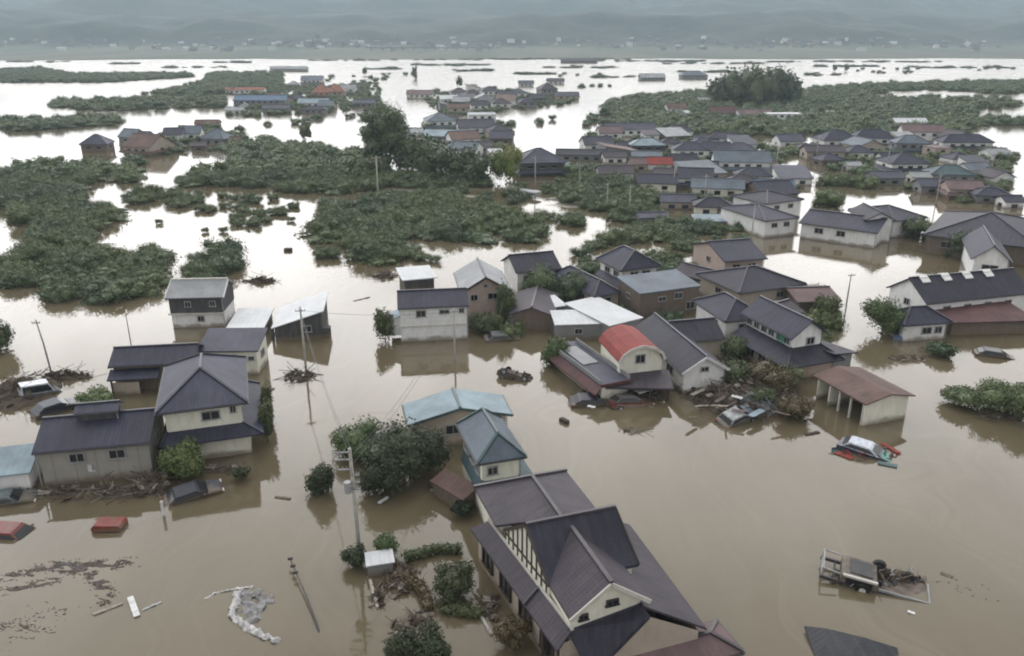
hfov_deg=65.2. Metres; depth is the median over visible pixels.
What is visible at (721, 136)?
house
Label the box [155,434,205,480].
shrub
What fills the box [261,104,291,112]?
house
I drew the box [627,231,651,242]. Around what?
orchard tree
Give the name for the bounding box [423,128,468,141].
house
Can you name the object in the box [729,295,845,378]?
house
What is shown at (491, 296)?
window
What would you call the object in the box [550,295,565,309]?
shed
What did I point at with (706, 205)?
house
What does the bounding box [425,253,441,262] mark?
orchard tree
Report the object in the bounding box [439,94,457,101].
house
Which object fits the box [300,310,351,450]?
power cable
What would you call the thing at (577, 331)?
window
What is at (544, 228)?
orchard tree
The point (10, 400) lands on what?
debris heap
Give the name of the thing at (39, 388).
sunken car
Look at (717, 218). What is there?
house
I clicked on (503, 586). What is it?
window
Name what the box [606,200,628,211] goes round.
orchard tree
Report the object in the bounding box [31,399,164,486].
workshop
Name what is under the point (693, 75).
house
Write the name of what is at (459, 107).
house
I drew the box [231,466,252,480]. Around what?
shrub
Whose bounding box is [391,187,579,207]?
mud bank
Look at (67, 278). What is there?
orchard tree
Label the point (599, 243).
orchard tree
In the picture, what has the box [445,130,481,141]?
house
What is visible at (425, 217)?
orchard tree
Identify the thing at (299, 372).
debris heap
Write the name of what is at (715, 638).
shed
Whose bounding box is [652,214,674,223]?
orchard tree
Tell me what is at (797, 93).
conifer
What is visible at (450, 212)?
orchard tree
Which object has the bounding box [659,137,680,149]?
house
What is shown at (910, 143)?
house
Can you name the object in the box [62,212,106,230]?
orchard tree
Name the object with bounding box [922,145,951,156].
house
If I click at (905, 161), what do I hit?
house
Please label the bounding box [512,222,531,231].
orchard tree
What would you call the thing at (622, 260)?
house
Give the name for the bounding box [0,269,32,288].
orchard tree
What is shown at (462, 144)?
house
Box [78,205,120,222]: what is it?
orchard tree
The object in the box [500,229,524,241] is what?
orchard tree
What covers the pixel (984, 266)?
window
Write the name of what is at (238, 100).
house
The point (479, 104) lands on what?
house
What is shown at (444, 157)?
broadleaf tree
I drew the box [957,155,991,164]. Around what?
house
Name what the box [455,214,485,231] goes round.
orchard tree
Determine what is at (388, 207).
orchard tree
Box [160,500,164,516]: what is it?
gauge post
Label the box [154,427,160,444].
window
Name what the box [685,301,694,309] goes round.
window
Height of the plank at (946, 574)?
0.085 m
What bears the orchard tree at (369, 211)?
in the flood water
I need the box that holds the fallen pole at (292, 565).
[288,557,319,632]
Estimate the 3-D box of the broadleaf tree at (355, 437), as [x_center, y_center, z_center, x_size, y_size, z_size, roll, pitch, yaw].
[-12.445,10.030,64.432,5.166,5.431,5.027,1,20,2]
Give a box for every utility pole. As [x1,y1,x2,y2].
[31,319,51,369]
[126,316,131,344]
[295,306,306,367]
[333,448,360,545]
[374,156,380,192]
[449,309,457,361]
[533,156,538,185]
[627,186,633,206]
[751,204,758,240]
[845,273,855,305]
[935,173,943,203]
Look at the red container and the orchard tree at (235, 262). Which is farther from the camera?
the orchard tree at (235, 262)
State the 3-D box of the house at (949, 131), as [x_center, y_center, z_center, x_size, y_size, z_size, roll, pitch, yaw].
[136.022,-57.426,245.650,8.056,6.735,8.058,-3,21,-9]
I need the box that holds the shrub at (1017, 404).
[998,380,1023,419]
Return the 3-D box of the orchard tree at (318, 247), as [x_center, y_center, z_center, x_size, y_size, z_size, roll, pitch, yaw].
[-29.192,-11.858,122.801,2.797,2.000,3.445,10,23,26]
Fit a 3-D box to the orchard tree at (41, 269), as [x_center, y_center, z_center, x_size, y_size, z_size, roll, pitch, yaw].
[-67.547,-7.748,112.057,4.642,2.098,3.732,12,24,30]
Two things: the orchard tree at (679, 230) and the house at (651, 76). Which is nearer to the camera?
the orchard tree at (679, 230)
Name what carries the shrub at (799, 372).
in the flood water
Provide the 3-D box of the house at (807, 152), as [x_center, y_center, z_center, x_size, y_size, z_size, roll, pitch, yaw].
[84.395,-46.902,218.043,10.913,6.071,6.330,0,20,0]
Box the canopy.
[605,370,673,400]
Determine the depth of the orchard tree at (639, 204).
149.53 m
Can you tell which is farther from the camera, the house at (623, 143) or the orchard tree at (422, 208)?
the house at (623, 143)
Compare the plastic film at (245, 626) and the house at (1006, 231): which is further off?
the house at (1006, 231)
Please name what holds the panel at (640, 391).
on the sunken car at (622, 401)
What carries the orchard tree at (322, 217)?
in the flood water
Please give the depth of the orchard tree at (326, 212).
144.16 m
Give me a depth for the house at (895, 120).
289.18 m
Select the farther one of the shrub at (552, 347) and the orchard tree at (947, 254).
the orchard tree at (947, 254)
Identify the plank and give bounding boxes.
[92,602,122,615]
[142,601,161,610]
[274,496,290,499]
[284,247,292,251]
[369,579,378,608]
[479,615,492,635]
[690,389,704,395]
[714,395,725,402]
[732,408,746,411]
[775,411,790,415]
[804,431,819,435]
[940,572,953,577]
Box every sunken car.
[0,487,38,506]
[0,521,36,541]
[17,379,62,397]
[29,397,77,420]
[162,479,224,506]
[483,330,520,342]
[568,393,608,408]
[607,393,654,409]
[715,404,757,427]
[836,436,893,461]
[972,346,1015,359]
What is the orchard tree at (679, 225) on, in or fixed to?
in the flood water
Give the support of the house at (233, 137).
on the flood water
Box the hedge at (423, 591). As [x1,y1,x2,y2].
[400,569,436,612]
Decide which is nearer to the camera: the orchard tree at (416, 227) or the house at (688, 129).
the orchard tree at (416, 227)
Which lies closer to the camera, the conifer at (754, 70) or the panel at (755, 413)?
the panel at (755, 413)
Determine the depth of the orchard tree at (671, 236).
130.40 m
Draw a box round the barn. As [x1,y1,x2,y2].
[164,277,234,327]
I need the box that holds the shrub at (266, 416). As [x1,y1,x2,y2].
[256,396,276,441]
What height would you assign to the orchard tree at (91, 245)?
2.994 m
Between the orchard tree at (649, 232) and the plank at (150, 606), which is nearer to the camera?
the plank at (150, 606)
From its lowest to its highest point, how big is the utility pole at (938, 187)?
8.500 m
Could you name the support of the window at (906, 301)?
in the storehouse at (954, 289)
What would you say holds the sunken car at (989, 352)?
in the flood water
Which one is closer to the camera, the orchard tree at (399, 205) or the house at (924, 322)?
the house at (924, 322)
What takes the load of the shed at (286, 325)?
in the flood water
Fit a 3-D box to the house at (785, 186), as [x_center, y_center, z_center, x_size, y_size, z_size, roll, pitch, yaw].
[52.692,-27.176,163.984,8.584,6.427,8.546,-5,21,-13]
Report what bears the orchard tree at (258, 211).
in the flood water
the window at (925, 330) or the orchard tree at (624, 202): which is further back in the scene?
the orchard tree at (624, 202)
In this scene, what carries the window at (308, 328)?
in the shed at (286, 325)
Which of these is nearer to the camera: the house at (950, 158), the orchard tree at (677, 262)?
the orchard tree at (677, 262)
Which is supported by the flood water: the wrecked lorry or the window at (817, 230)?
the wrecked lorry
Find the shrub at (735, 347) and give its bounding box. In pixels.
[720,334,750,358]
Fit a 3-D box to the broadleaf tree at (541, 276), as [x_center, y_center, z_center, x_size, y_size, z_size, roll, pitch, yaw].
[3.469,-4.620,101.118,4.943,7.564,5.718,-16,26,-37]
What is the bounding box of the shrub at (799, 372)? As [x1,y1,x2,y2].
[777,361,808,387]
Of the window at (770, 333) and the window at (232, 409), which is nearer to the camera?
the window at (232, 409)
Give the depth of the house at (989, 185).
168.69 m
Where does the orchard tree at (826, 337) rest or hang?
in the flood water
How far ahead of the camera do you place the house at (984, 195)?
160.65 m
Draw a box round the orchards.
[0,65,1023,175]
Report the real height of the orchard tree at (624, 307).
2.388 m
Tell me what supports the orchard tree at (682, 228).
in the flood water
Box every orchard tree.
[0,247,30,269]
[0,265,43,276]
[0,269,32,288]
[1,202,41,223]
[4,239,47,262]
[5,198,41,208]
[13,228,52,247]
[15,241,62,260]
[16,228,67,241]
[19,270,48,286]
[23,205,47,215]
[23,264,44,275]
[25,209,53,222]
[26,216,64,230]
[28,209,61,224]
[32,225,56,231]
[32,272,75,298]
[33,266,93,288]
[36,202,58,207]
[36,252,54,267]
[37,278,88,302]
[38,199,72,206]
[39,214,70,227]
[39,253,88,275]
[42,225,84,246]
[45,245,84,259]
[47,203,71,211]
[48,242,85,254]
[49,246,101,271]
[54,208,78,216]
[54,224,93,235]
[55,205,82,213]
[56,194,88,207]
[59,224,97,234]
[59,228,97,248]
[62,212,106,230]
[69,274,111,290]
[70,220,91,228]
[71,241,116,251]
[76,274,137,306]
[77,247,120,266]
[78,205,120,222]
[88,203,108,209]
[88,244,132,262]
[88,262,122,277]
[92,205,116,215]
[100,251,143,265]
[103,264,140,279]
[114,249,175,268]
[114,276,164,300]
[123,266,169,286]
[130,244,177,262]
[131,241,160,254]
[137,260,171,274]
[154,219,163,223]
[176,258,206,273]
[181,265,218,277]
[185,250,210,261]
[185,257,228,274]
[191,203,202,211]
[194,264,230,277]
[195,235,246,256]
[200,226,208,232]
[201,204,218,210]
[205,240,248,259]
[207,248,246,273]
[218,226,227,232]
[226,215,242,225]
[227,212,243,217]
[234,220,246,225]
[235,205,250,212]
[243,217,262,226]
[245,209,266,216]
[250,207,266,215]
[257,214,268,217]
[261,215,272,222]
[265,207,277,214]
[272,204,286,209]
[274,209,284,215]
[279,207,290,215]
[286,216,295,221]
[304,216,342,234]
[311,244,328,253]
[312,210,347,228]
[312,249,328,258]
[313,209,337,215]
[313,224,350,241]
[316,201,349,214]
[322,244,342,258]
[331,236,347,245]
[334,200,353,207]
[337,229,372,249]
[340,208,362,215]
[343,218,356,226]
[344,211,371,221]
[344,222,379,237]
[346,239,395,263]
[352,214,388,228]
[356,203,381,213]
[357,233,395,247]
[363,214,388,221]
[364,203,383,214]
[364,216,395,230]
[367,201,394,213]
[368,240,409,260]
[372,202,408,214]
[372,225,407,236]
[375,207,406,222]
[380,207,407,219]
[383,230,409,247]
[384,201,403,208]
[387,225,410,237]
[390,221,412,227]
[391,223,422,238]
[393,210,427,225]
[400,194,436,208]
[401,245,421,257]
[404,203,427,211]
[407,224,430,237]
[410,250,426,261]
[411,208,446,223]
[417,222,435,227]
[422,207,458,218]
[422,218,456,239]
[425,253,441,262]
[428,214,460,225]
[432,223,462,234]
[441,203,467,214]
[442,228,465,242]
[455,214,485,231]
[457,199,481,212]
[460,210,497,221]
[462,228,492,243]
[465,217,492,232]
[466,207,496,220]
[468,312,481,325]
[472,198,495,206]
[475,201,500,212]
[478,202,509,221]
[480,221,499,232]
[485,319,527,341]
[493,213,528,228]
[499,205,524,220]
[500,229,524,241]
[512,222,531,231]
[515,224,541,240]
[521,208,552,223]
[521,222,552,237]
[541,209,555,218]
[553,211,574,223]
[561,213,586,225]
[563,210,585,217]
[564,210,586,218]
[566,216,587,226]
[569,244,595,257]
[576,255,590,262]
[577,257,600,271]
[585,261,600,273]
[586,203,597,211]
[587,238,608,249]
[589,202,610,211]
[592,225,631,243]
[603,209,625,221]
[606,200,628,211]
[615,204,632,213]
[617,214,637,224]
[619,301,636,313]
[621,222,641,230]
[626,207,648,215]
[627,197,654,213]
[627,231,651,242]
[629,228,656,240]
[634,219,664,230]
[641,220,659,233]
[643,246,672,262]
[647,207,667,211]
[648,251,677,261]
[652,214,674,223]
[653,224,680,241]
[656,266,673,270]
[656,307,686,320]
[659,261,680,270]
[660,259,682,267]
[662,230,680,240]
[664,254,679,262]
[667,238,690,249]
[669,215,688,224]
[669,225,687,232]
[671,250,685,259]
[672,226,685,233]
[672,231,691,239]
[673,221,686,226]
[676,236,701,244]
[679,241,693,251]
[687,217,712,224]
[692,222,712,234]
[694,219,716,233]
[708,226,727,235]
[709,222,729,231]
[710,234,723,239]
[726,231,752,241]
[732,220,743,230]
[803,306,835,324]
[812,309,849,331]
[821,328,838,342]
[942,250,952,256]
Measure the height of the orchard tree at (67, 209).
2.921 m
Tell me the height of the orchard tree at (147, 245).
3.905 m
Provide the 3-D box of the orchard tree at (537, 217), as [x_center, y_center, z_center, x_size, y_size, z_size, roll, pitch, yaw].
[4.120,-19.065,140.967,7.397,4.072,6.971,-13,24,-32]
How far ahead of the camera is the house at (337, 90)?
435.38 m
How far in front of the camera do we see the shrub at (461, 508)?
56.01 m
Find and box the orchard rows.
[0,163,1014,210]
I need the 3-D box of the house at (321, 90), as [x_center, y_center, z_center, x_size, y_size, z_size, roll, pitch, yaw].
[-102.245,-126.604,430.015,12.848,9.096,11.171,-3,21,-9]
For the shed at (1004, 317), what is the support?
on the flood water
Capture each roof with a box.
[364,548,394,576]
[804,626,898,655]
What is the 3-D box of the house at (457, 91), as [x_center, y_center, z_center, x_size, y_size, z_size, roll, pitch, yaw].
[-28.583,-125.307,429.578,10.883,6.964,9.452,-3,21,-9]
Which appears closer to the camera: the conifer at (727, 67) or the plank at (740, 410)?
the plank at (740, 410)
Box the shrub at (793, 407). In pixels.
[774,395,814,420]
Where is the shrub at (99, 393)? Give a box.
[74,383,116,402]
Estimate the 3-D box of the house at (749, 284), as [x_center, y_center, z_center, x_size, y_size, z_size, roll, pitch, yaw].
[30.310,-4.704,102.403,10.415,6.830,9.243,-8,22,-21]
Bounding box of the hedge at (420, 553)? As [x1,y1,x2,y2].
[400,541,463,561]
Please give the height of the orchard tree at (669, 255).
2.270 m
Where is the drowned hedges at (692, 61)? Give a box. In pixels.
[0,57,1008,77]
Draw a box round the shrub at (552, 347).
[540,336,570,368]
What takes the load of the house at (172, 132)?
on the flood water
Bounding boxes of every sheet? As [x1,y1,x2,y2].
[378,496,388,503]
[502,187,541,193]
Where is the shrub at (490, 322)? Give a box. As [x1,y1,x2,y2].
[472,311,506,332]
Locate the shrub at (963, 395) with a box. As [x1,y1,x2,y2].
[940,384,985,409]
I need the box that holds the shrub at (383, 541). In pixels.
[372,531,399,554]
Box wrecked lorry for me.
[819,548,930,603]
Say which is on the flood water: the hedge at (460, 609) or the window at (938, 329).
the hedge at (460, 609)
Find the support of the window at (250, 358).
in the house at (250, 344)
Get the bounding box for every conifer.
[298,122,311,138]
[411,65,417,78]
[455,75,462,86]
[705,72,737,102]
[712,73,746,103]
[722,66,741,101]
[735,62,763,101]
[738,63,774,104]
[752,66,781,102]
[765,67,788,100]
[770,63,797,100]
[781,77,806,101]
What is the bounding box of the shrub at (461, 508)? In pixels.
[449,499,472,515]
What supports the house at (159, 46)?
on the hills
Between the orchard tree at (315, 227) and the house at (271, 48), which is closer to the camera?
the orchard tree at (315, 227)
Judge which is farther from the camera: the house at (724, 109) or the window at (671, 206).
the house at (724, 109)
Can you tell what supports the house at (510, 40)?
on the hills
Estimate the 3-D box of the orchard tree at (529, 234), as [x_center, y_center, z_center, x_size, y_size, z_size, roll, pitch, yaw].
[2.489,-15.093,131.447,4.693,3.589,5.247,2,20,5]
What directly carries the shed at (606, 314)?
on the flood water
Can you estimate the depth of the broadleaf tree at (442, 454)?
61.22 m
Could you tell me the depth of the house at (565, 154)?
213.47 m
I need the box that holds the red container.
[91,517,128,532]
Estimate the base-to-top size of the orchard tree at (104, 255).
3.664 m
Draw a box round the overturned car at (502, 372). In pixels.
[496,366,530,381]
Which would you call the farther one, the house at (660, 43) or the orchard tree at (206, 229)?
the house at (660, 43)
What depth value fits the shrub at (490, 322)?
89.86 m
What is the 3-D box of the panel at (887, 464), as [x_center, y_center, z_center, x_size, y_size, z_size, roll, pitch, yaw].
[29.649,10.763,63.154,1.388,0.098,0.500,9,22,24]
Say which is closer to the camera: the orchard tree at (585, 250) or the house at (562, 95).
the orchard tree at (585, 250)
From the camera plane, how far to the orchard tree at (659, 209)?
148.60 m
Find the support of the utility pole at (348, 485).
in the flood water
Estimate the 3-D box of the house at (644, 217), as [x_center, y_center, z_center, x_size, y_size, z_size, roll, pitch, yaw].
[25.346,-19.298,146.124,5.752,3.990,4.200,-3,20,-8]
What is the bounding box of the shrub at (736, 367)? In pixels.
[720,356,755,385]
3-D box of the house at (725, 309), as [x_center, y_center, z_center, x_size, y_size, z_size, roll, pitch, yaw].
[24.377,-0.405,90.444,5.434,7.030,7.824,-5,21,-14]
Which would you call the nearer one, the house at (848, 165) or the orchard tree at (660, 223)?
the orchard tree at (660, 223)
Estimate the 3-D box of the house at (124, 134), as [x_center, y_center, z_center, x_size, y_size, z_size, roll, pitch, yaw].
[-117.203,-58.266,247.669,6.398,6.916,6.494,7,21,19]
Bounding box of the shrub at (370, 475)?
[354,458,405,495]
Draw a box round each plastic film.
[204,585,253,599]
[227,589,280,643]
[238,589,274,623]
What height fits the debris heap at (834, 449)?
0.983 m
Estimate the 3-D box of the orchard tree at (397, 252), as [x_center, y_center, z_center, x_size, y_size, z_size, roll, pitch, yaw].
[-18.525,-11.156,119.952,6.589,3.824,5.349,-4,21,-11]
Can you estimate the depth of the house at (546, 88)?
435.10 m
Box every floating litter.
[0,559,76,581]
[0,577,61,595]
[0,618,54,638]
[5,602,91,641]
[42,556,139,577]
[79,571,119,606]
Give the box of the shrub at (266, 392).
[260,382,273,410]
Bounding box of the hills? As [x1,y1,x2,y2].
[0,0,1023,60]
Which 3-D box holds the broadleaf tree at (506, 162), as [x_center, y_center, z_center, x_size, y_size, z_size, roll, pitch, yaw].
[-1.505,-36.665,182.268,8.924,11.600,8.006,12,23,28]
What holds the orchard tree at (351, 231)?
in the flood water
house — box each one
[57,47,66,50]
[78,134,114,151]
[117,128,144,143]
[118,133,176,156]
[154,352,263,459]
[156,45,167,48]
[162,127,184,141]
[182,125,204,140]
[190,141,208,150]
[194,119,221,127]
[198,327,267,373]
[199,128,234,145]
[224,106,245,113]
[225,87,266,93]
[227,136,243,140]
[232,95,290,105]
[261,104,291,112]
[268,46,274,50]
[268,92,281,94]
[269,66,308,71]
[287,81,299,87]
[290,94,305,101]
[297,98,329,105]
[300,75,324,83]
[301,106,328,113]
[309,84,333,96]
[316,100,336,109]
[329,84,346,95]
[340,84,356,92]
[353,99,375,106]
[389,287,468,341]
[402,387,513,445]
[406,90,433,98]
[407,127,422,136]
[422,112,456,128]
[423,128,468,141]
[437,101,446,110]
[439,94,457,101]
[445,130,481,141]
[446,141,483,156]
[448,103,469,112]
[449,88,465,93]
[451,96,471,102]
[453,257,511,317]
[455,407,532,522]
[456,118,494,134]
[458,94,475,99]
[462,89,480,95]
[464,83,481,90]
[467,112,495,122]
[469,100,488,109]
[470,468,706,655]
[474,93,493,99]
[475,140,492,151]
[478,96,493,101]
[479,86,499,94]
[483,124,514,138]
[486,147,502,156]
[488,130,514,142]
[490,98,510,108]
[495,95,515,105]
[496,91,514,94]
[501,250,561,293]
[507,39,514,42]
[512,89,526,96]
[515,147,567,176]
[516,97,537,106]
[518,80,533,86]
[527,93,545,100]
[536,82,557,95]
[542,338,631,398]
[546,78,564,83]
[553,265,620,303]
[554,92,579,99]
[555,148,607,160]
[560,58,597,62]
[578,135,615,148]
[594,164,634,179]
[594,245,661,288]
[596,126,622,138]
[596,142,635,156]
[599,324,666,372]
[600,151,627,163]
[603,122,656,136]
[615,141,630,146]
[616,269,701,319]
[626,157,647,170]
[628,137,667,150]
[631,150,661,156]
[633,211,668,222]
[634,312,730,393]
[635,41,643,44]
[637,172,677,192]
[638,73,665,80]
[639,130,659,139]
[646,156,672,170]
[653,167,675,172]
[655,127,691,139]
[656,42,664,45]
[658,193,696,209]
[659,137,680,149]
[663,103,687,112]
[665,124,694,134]
[666,153,698,167]
[670,141,710,158]
[673,160,727,177]
[676,166,713,188]
[678,71,707,78]
[681,109,691,114]
[689,136,710,142]
[690,238,767,269]
[691,160,719,166]
[691,177,744,198]
[691,196,732,213]
[691,214,727,224]
[691,292,748,344]
[692,134,719,140]
[695,265,806,304]
[701,141,731,153]
[706,106,736,115]
[708,132,738,140]
[710,150,772,171]
[718,203,799,237]
[723,173,757,184]
[726,135,757,147]
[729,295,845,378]
[730,190,804,215]
[731,142,756,149]
[732,167,773,177]
[734,109,771,115]
[743,179,799,195]
[756,178,795,186]
[764,112,801,119]
[770,155,776,167]
[771,133,805,147]
[771,165,814,185]
[790,44,799,46]
[794,143,810,147]
[798,208,887,247]
[799,145,846,159]
[809,153,845,166]
[810,129,853,144]
[834,41,841,44]
[839,136,886,150]
[842,161,862,170]
[845,145,875,159]
[848,204,927,237]
[850,128,894,144]
[857,47,866,50]
[864,170,906,184]
[873,152,930,172]
[874,152,898,157]
[882,43,890,47]
[884,305,953,342]
[886,135,932,153]
[890,117,928,123]
[890,131,914,137]
[897,123,944,141]
[904,171,932,182]
[910,178,954,193]
[921,164,977,179]
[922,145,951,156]
[923,211,1023,266]
[931,134,994,150]
[935,128,968,137]
[935,179,984,198]
[938,152,965,163]
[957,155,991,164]
[958,161,989,171]
[968,187,1010,202]
[977,147,1013,160]
[978,166,1016,183]
[984,184,1004,190]
[994,194,1023,207]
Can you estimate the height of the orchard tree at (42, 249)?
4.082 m
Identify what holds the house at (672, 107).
on the flood water
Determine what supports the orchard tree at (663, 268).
on the flood water
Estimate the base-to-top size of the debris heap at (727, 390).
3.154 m
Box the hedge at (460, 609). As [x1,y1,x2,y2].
[437,601,486,619]
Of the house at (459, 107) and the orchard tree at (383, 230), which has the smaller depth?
the orchard tree at (383, 230)
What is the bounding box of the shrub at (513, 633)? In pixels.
[488,614,531,651]
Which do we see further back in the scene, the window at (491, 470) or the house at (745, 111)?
the house at (745, 111)
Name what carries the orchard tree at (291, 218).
on the flood water
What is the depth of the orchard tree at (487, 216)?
141.73 m
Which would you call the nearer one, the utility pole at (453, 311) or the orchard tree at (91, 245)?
the utility pole at (453, 311)
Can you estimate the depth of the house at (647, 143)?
226.72 m
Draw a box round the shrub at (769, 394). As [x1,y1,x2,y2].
[748,385,777,403]
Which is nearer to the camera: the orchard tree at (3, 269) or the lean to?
the lean to
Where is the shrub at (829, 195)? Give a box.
[811,187,847,205]
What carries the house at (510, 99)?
on the flood water
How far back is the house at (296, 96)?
398.91 m
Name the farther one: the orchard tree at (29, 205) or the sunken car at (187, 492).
the orchard tree at (29, 205)
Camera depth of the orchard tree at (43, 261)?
115.08 m
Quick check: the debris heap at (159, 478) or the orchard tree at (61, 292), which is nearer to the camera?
the debris heap at (159, 478)
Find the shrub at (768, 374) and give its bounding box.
[744,356,797,396]
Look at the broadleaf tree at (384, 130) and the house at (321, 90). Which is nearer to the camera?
the broadleaf tree at (384, 130)
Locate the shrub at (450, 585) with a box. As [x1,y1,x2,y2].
[432,557,476,603]
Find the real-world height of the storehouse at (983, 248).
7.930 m
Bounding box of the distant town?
[0,34,1001,50]
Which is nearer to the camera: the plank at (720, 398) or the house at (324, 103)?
the plank at (720, 398)
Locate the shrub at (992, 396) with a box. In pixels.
[972,376,1023,414]
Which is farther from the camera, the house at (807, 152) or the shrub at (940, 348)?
the house at (807, 152)
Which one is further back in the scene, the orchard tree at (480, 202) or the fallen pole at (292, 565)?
the orchard tree at (480, 202)
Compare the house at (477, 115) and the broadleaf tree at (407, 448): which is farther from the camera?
the house at (477, 115)
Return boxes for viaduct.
[365,47,493,50]
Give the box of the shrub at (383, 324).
[372,306,395,341]
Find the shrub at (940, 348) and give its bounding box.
[921,340,960,356]
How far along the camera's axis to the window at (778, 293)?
99.04 m
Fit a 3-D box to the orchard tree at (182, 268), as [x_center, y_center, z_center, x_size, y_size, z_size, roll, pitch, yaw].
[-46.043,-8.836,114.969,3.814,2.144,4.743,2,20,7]
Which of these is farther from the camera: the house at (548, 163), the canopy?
the house at (548, 163)
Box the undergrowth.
[0,73,1023,300]
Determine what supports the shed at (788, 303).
on the flood water
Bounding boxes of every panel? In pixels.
[127,596,139,616]
[634,390,651,393]
[748,409,764,416]
[834,451,853,459]
[878,461,896,467]
[880,442,900,453]
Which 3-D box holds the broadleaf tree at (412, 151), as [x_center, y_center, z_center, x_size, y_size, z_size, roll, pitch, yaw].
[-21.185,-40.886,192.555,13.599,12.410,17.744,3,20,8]
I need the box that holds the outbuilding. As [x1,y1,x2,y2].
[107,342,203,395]
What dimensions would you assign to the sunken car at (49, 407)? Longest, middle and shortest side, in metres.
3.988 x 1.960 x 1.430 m
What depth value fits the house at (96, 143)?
229.34 m
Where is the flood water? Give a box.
[0,58,1023,655]
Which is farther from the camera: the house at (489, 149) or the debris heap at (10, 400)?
the house at (489, 149)
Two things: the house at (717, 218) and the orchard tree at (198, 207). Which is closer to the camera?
the house at (717, 218)
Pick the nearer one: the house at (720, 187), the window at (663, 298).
the window at (663, 298)
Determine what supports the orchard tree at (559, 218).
in the flood water
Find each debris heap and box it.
[0,364,72,412]
[23,471,165,506]
[41,362,103,383]
[111,465,182,505]
[201,461,245,474]
[231,272,279,284]
[274,361,323,383]
[360,582,388,609]
[367,269,398,279]
[377,558,426,601]
[381,605,441,641]
[424,475,435,492]
[468,314,488,333]
[475,589,501,623]
[501,370,532,380]
[569,386,665,407]
[618,425,654,435]
[673,384,717,393]
[681,367,814,420]
[717,400,770,421]
[739,391,781,414]
[828,566,926,588]
[829,446,899,460]
[887,350,929,361]
[966,408,1023,422]
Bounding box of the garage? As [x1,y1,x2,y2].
[813,366,915,425]
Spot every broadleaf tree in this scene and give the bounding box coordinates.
[0,319,15,351]
[328,414,381,463]
[340,153,387,177]
[356,99,411,169]
[358,412,439,490]
[382,628,418,655]
[396,131,448,171]
[411,425,453,474]
[415,618,453,655]
[423,141,480,175]
[463,153,493,183]
[487,143,524,182]
[494,278,516,321]
[518,261,560,290]
[552,269,589,302]
[813,293,844,317]
[859,294,908,335]
[900,214,935,237]
[944,227,972,255]
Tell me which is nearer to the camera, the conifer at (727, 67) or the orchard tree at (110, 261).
the orchard tree at (110, 261)
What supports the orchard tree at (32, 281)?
in the flood water
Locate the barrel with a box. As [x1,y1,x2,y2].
[559,417,569,424]
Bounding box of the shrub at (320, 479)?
[303,461,334,495]
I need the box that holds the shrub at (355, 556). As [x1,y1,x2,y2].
[340,542,366,570]
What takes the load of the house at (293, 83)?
on the flood water
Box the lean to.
[430,468,474,507]
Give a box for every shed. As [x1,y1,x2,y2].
[0,443,41,489]
[226,307,274,328]
[271,290,330,339]
[395,265,436,289]
[509,284,557,331]
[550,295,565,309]
[550,310,601,339]
[564,297,643,335]
[634,618,744,655]
[676,261,715,292]
[775,298,805,313]
[784,284,842,313]
[820,340,857,367]
[935,301,1023,334]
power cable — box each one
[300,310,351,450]
[301,316,352,460]
[352,326,445,454]
[353,325,448,462]
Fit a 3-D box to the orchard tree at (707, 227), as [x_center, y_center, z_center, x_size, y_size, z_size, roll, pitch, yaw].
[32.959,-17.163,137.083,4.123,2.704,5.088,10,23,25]
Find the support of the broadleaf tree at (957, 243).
on the flood water
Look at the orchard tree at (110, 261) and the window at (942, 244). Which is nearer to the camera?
the orchard tree at (110, 261)
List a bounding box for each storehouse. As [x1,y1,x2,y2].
[847,202,896,241]
[886,267,1023,310]
[961,225,1012,270]
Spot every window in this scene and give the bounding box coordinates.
[68,452,86,463]
[107,448,126,459]
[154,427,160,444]
[184,301,191,307]
[197,316,204,321]
[201,409,221,421]
[209,301,215,306]
[229,406,236,413]
[248,356,254,360]
[260,347,264,357]
[303,325,311,332]
[415,310,426,317]
[439,309,449,314]
[445,424,458,435]
[458,308,464,313]
[463,443,468,454]
[469,453,473,465]
[470,294,478,300]
[474,464,479,476]
[481,547,493,575]
[486,465,498,476]
[487,292,497,299]
[498,571,511,602]
[517,599,531,632]
[538,628,553,655]
[574,328,582,334]
[578,613,589,622]
[604,265,609,272]
[605,598,619,608]
[613,269,618,276]
[626,292,630,299]
[634,354,645,363]
[657,296,666,301]
[666,363,673,375]
[668,204,674,208]
[674,292,682,298]
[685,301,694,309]
[700,366,709,371]
[702,209,709,213]
[714,286,721,292]
[745,348,754,358]
[746,318,752,325]
[753,322,759,329]
[757,354,766,361]
[760,325,766,333]
[767,329,774,337]
[771,223,777,227]
[775,290,784,297]
[782,338,789,345]
[783,221,789,226]
[805,336,814,344]
[814,228,822,233]
[835,231,844,236]
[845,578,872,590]
[903,297,909,305]
[921,327,932,334]
[934,326,942,333]
[940,241,951,248]
[981,264,998,268]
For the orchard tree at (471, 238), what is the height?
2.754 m
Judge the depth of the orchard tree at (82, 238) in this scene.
125.08 m

